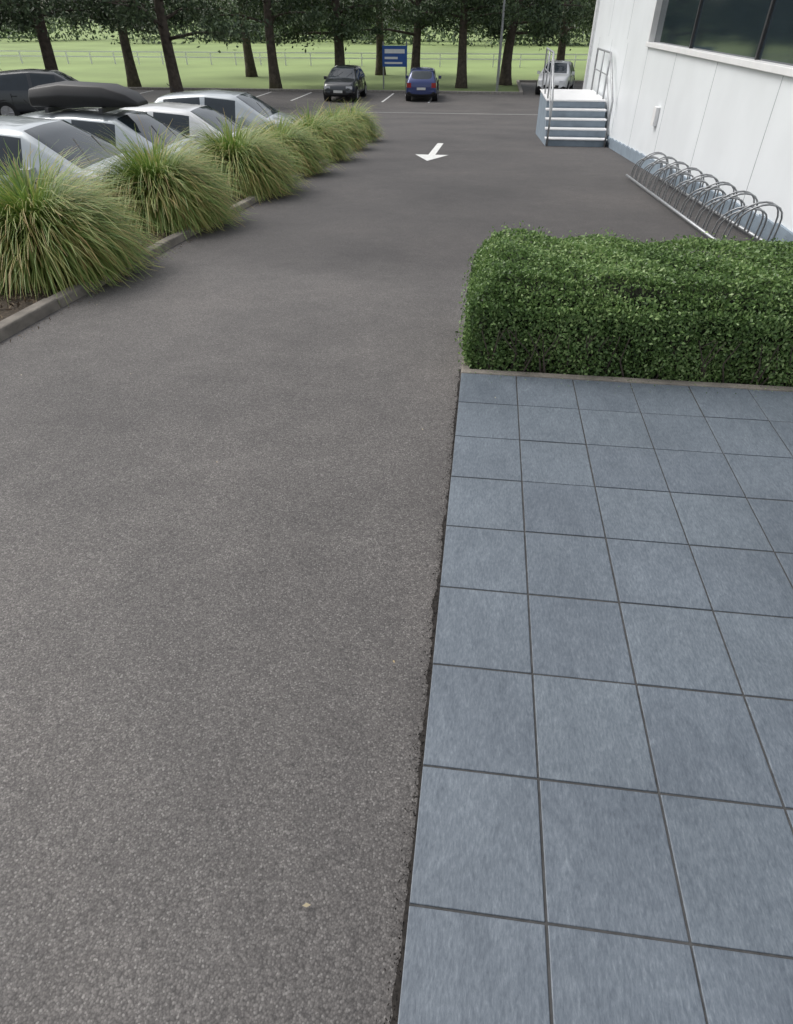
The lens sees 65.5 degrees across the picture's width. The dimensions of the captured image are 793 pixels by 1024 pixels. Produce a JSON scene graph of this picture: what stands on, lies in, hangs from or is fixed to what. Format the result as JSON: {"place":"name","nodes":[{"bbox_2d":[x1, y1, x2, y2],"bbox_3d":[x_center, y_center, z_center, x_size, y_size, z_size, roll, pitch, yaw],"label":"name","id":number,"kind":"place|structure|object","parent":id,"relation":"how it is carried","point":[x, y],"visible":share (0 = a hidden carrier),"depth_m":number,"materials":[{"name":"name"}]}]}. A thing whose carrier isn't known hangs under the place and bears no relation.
{"place":"outdoors","nodes":[
{"label":"outdoors","id":0,"kind":"place"},
{"bbox_2d":[0,18,589,91],"bbox_3d":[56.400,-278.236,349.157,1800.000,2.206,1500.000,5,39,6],"label":"ground","id":1,"kind":"structure","parent":0,"point":[230,73],"depth_m":63.71,"materials":[{"name":"green plant"}]},
{"bbox_2d":[0,0,19,10],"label":"pine tree","id":2,"kind":"object","parent":1,"relation":"on","point":[4,1],"visible":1,"depth_m":24.56,"materials":[{"name":"green plant"}]},
{"bbox_2d":[0,10,33,37],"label":"pine tree","id":3,"kind":"object","parent":1,"relation":"on","point":[10,27],"visible":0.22,"depth_m":30.59,"materials":[{"name":"green plant"}]},
{"bbox_2d":[0,0,116,69],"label":"pine tree","id":4,"kind":"object","parent":1,"relation":"on","point":[32,11],"visible":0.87,"depth_m":28.32,"materials":[{"name":"green plant"}]},
{"bbox_2d":[40,0,184,86],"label":"pine tree","id":5,"kind":"object","parent":1,"relation":"on","point":[133,79],"visible":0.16,"depth_m":40.18,"materials":[{"name":"green plant"}]},
{"bbox_2d":[59,0,276,92],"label":"pine tree","id":6,"kind":"object","parent":1,"relation":"on","point":[140,13],"visible":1,"depth_m":30.10,"materials":[{"name":"green plant"}]},
{"bbox_2d":[175,0,292,76],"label":"pine tree","id":7,"kind":"object","parent":1,"relation":"on","point":[250,69],"visible":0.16,"depth_m":47.60,"materials":[{"name":"green plant"}]},
{"bbox_2d":[189,0,339,88],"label":"pine tree","id":8,"kind":"object","parent":1,"relation":"on","point":[269,10],"visible":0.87,"depth_m":37.66,"materials":[{"name":"green plant"}]},
{"bbox_2d":[0,50,587,67],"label":"rail fence","id":9,"kind":"object","parent":1,"relation":"on","point":[285,57],"visible":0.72,"depth_m":59.57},
{"bbox_2d":[0,0,591,45],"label":"distant trees","id":10,"kind":"object","parent":1,"relation":"on","point":[391,35],"visible":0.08,"depth_m":108.55,"materials":[{"name":"green plant"}]},
{"bbox_2d":[274,0,392,65],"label":"pine tree","id":11,"kind":"object","parent":1,"relation":"on","point":[336,24],"visible":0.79,"depth_m":39.49,"materials":[{"name":"green plant"}]},
{"bbox_2d":[127,80,583,94],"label":"concrete kerb","id":12,"kind":"structure","parent":1,"relation":"on","point":[368,91],"depth_m":39.10,"materials":[{"name":"grey concrete"}]},
{"bbox_2d":[311,0,446,74],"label":"pine tree","id":13,"kind":"object","parent":1,"relation":"on","point":[379,69],"visible":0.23,"depth_m":48.81,"materials":[{"name":"green plant"}]},
{"bbox_2d":[382,42,406,88],"bbox_3d":[-0.112,-29.011,40.045,1.600,2.500,0.142,5,39,6],"label":"park sign","id":14,"kind":"object","parent":1,"relation":"on","point":[394,56],"visible":0.94,"depth_m":39.72,"materials":[{"name":"metal"}]},
{"bbox_2d":[313,0,489,70],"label":"pine tree","id":15,"kind":"object","parent":1,"relation":"on","point":[416,47],"visible":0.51,"depth_m":40.64,"materials":[{"name":"green plant"}]},
{"bbox_2d":[392,0,548,87],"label":"pine tree","id":16,"kind":"object","parent":1,"relation":"on","point":[494,12],"visible":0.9,"depth_m":38.16,"materials":[{"name":"green plant"}]},
{"bbox_2d":[495,0,505,90],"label":"street lamp","id":17,"kind":"object","parent":1,"relation":"on","point":[500,50],"visible":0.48,"depth_m":37.56,"materials":[{"name":"metal"}]},
{"bbox_2d":[451,0,595,85],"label":"pine tree","id":18,"kind":"object","parent":1,"relation":"on","point":[543,29],"visible":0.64,"depth_m":40.61,"materials":[{"name":"green plant"}]},
{"bbox_2d":[499,0,595,60],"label":"pine tree","id":19,"kind":"object","parent":1,"relation":"on","point":[588,25],"visible":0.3,"depth_m":44.31,"materials":[{"name":"green plant"}]},
{"bbox_2d":[573,0,595,21],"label":"pine tree","id":20,"kind":"object","parent":1,"relation":"on","point":[589,3],"depth_m":47.51,"materials":[{"name":"green plant"}]},
{"bbox_2d":[471,315,791,386],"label":"hedge soil","id":21,"kind":"structure","parent":1,"relation":"on","point":[654,377],"depth_m":3.47,"materials":[{"name":"brown soil"}]},
{"bbox_2d":[454,221,792,386],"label":"hedge","id":22,"kind":"object","parent":21,"relation":"on","point":[627,307],"visible":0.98,"depth_m":3.32,"materials":[{"name":"green plant"}]},
{"bbox_2d":[585,0,792,231],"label":"walls","id":23,"kind":"structure","parent":1,"relation":"on","point":[739,107],"depth_m":8.88,"materials":[{"name":"white paint"}]},
{"bbox_2d":[583,0,659,125],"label":"downpipe","id":24,"kind":"object","parent":23,"relation":"attached to","point":[655,114],"visible":0.69,"depth_m":18.48,"materials":[{"name":"white metal"}]},
{"bbox_2d":[598,0,782,199],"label":"panel seams","id":25,"kind":"object","parent":23,"relation":"attached to","point":[705,108],"visible":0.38,"depth_m":8.87,"materials":[{"name":"grey metal"}]},
{"bbox_2d":[605,136,792,254],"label":"plinth","id":26,"kind":"structure","parent":23,"relation":"attached to","point":[629,153],"depth_m":7.93,"materials":[{"name":"paint"}]},
{"bbox_2d":[646,0,792,76],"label":"window frame","id":27,"kind":"object","parent":23,"relation":"attached to","point":[776,68],"visible":0.84,"depth_m":8.27,"materials":[{"name":"white metal"}]},
{"bbox_2d":[654,0,792,65],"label":"window glass","id":28,"kind":"object","parent":27,"relation":"in","point":[732,27],"depth_m":8.09,"materials":[{"name":"black glass"}]},
{"bbox_2d":[689,0,775,59],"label":"window mullions","id":29,"kind":"object","parent":27,"relation":"attached to","point":[768,17],"depth_m":7.14,"materials":[{"name":"black metal"}]},
{"bbox_2d":[41,0,592,17],"label":"sky","id":30,"kind":"structure","parent":0,"point":[44,0],"materials":[{"name":"white"}]},
{"bbox_2d":[0,90,778,1023],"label":"asphalt road","id":31,"kind":"structure","parent":0,"point":[224,466],"depth_m":2.26,"materials":[{"name":"grey asphalt"}]},
{"bbox_2d":[0,69,84,115],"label":"parked car","id":32,"kind":"object","parent":31,"relation":"on","point":[16,85],"visible":0.38,"depth_m":20.96,"materials":[{"name":"paint"}]},
{"bbox_2d":[0,115,138,199],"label":"parked car","id":33,"kind":"object","parent":31,"relation":"on","point":[57,136],"visible":0.14,"depth_m":8.38,"materials":[{"name":"silver paint"}]},
{"bbox_2d":[19,81,208,157],"bbox_3d":[-5.170,-6.687,11.245,4.345,1.962,2.080,3,39,4],"label":"parked car","id":34,"kind":"object","parent":31,"relation":"on","point":[103,104],"visible":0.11,"depth_m":10.50,"materials":[{"name":"silver paint"}]},
{"bbox_2d":[0,173,288,320],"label":"planting bed","id":35,"kind":"object","parent":31,"relation":"on","point":[4,314],"visible":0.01,"depth_m":4.50,"materials":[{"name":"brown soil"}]},
{"bbox_2d":[0,138,174,305],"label":"tussock grass","id":36,"kind":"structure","parent":35,"relation":"on","point":[51,235],"depth_m":4.74,"materials":[{"name":"green plant"}]},
{"bbox_2d":[70,117,256,238],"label":"tussock grass","id":37,"kind":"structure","parent":35,"relation":"on","point":[177,190],"depth_m":6.45,"materials":[{"name":"green plant"}]},
{"bbox_2d":[166,108,315,205],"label":"tussock grass","id":38,"kind":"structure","parent":35,"relation":"on","point":[263,171],"depth_m":8.35,"materials":[{"name":"green plant"}]},
{"bbox_2d":[232,108,340,176],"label":"tussock grass","id":39,"kind":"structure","parent":35,"relation":"on","point":[314,161],"depth_m":10.30,"materials":[{"name":"green plant"}]},
{"bbox_2d":[268,98,366,161],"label":"tussock grass","id":40,"kind":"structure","parent":35,"relation":"on","point":[327,128],"depth_m":12.06,"materials":[{"name":"green plant"}]},
{"bbox_2d":[303,102,379,149],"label":"tussock grass","id":41,"kind":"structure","parent":35,"relation":"on","point":[354,130],"depth_m":13.87,"materials":[{"name":"green plant"}]},
{"bbox_2d":[329,96,385,141],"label":"tussock grass","id":42,"kind":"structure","parent":35,"relation":"on","point":[372,127],"depth_m":15.68,"materials":[{"name":"green plant"}]},
{"bbox_2d":[10,163,330,343],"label":"kerb litter","id":43,"kind":"object","parent":31,"relation":"on","point":[132,270],"visible":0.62,"depth_m":5.14,"materials":[{"name":"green plant"}]},
{"bbox_2d":[121,102,251,140],"bbox_3d":[-4.670,-8.173,13.590,4.345,1.681,2.080,3,39,4],"label":"parked car","id":44,"kind":"object","parent":31,"relation":"on","point":[172,114],"visible":0.08,"depth_m":12.79,"materials":[{"name":"white paint"}]},
{"bbox_2d":[0,133,381,341],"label":"garden kerb","id":45,"kind":"structure","parent":31,"relation":"on","point":[13,324],"depth_m":4.55,"materials":[{"name":"concrete"}]},
{"bbox_2d":[154,84,305,129],"bbox_3d":[-4.307,-9.982,15.828,4.345,1.681,2.080,3,39,4],"label":"parked car","id":46,"kind":"object","parent":31,"relation":"on","point":[232,104],"visible":0.14,"depth_m":15.04,"materials":[{"name":"silver paint"}]},
{"bbox_2d":[21,373,495,906],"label":"fallen leaves","id":47,"kind":"object","parent":31,"relation":"on","point":[307,903],"visible":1,"depth_m":1.41,"materials":[{"name":"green plant"}]},
{"bbox_2d":[143,90,524,114],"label":"bay markings","id":48,"kind":"object","parent":31,"relation":"on","point":[429,101],"visible":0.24,"depth_m":35.35,"materials":[{"name":"paint"}]},
{"bbox_2d":[323,61,366,101],"bbox_3d":[-2.933,-24.711,35.325,2.184,1.765,4.562,5,39,6],"label":"parked car","id":49,"kind":"object","parent":31,"relation":"on","point":[345,80],"visible":1,"depth_m":34.26,"materials":[{"name":"paint"}]},
{"bbox_2d":[376,376,459,1023],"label":"edge debris","id":50,"kind":"object","parent":31,"relation":"on","point":[421,716],"visible":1,"depth_m":1.77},
{"bbox_2d":[405,67,440,100],"bbox_3d":[1.520,-24.766,35.458,2.080,1.681,4.345,3,39,3],"label":"parked car","id":51,"kind":"object","parent":31,"relation":"on","point":[422,82],"visible":1,"depth_m":33.91,"materials":[{"name":"blue paint"}]},
{"bbox_2d":[390,369,460,1023],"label":"dirt seam","id":52,"kind":"object","parent":31,"relation":"on","point":[396,1000],"visible":0.69,"depth_m":1.70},
{"bbox_2d":[416,143,446,160],"bbox_3d":[0.864,-8.190,13.973,0.720,0.251,4.000,5,39,6],"label":"painted arrow","id":53,"kind":"object","parent":31,"relation":"on","point":[431,155],"visible":1,"depth_m":13.20,"materials":[{"name":"paint"}]},
{"bbox_2d":[536,47,613,146],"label":"entrance stairs","id":54,"kind":"structure","parent":31,"relation":"on","point":[572,117],"depth_m":15.46,"materials":[{"name":"paint"}]},
{"bbox_2d":[626,152,782,254],"bbox_3d":[3.785,-4.232,8.016,0.516,0.779,5.602,5,39,6],"label":"bike rack","id":55,"kind":"object","parent":31,"relation":"on","point":[724,196],"visible":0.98,"depth_m":7.29,"materials":[{"name":"metal"}]},
{"bbox_2d":[520,82,582,94],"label":"side road","id":56,"kind":"structure","parent":0,"point":[528,88],"depth_m":41.38,"materials":[{"name":"grey asphalt"}]},
{"bbox_2d":[535,59,574,94],"bbox_3d":[9.923,-26.995,38.130,2.246,1.816,4.692,12,40,14],"label":"parked car","id":57,"kind":"object","parent":56,"relation":"on","point":[564,74],"visible":0.82,"depth_m":37.01,"materials":[{"name":"white paint"}]},
{"bbox_2d":[398,373,792,1023],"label":"patio tiles","id":58,"kind":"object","parent":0,"point":[608,865],"visible":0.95,"depth_m":1.75,"materials":[{"name":"grey tile"}]},
{"bbox_2d":[410,377,792,1023],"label":"patio slab","id":59,"kind":"structure","parent":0,"point":[546,923],"depth_m":1.68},
{"bbox_2d":[470,372,791,395],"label":"hedge clippings","id":60,"kind":"object","parent":59,"relation":"on","point":[648,381],"visible":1,"depth_m":3.31,"materials":[{"name":"green plant"}]},
{"bbox_2d":[461,356,792,391],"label":"curb","id":61,"kind":"structure","parent":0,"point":[465,368],"depth_m":3.35,"materials":[{"name":"concrete"}]}
]}

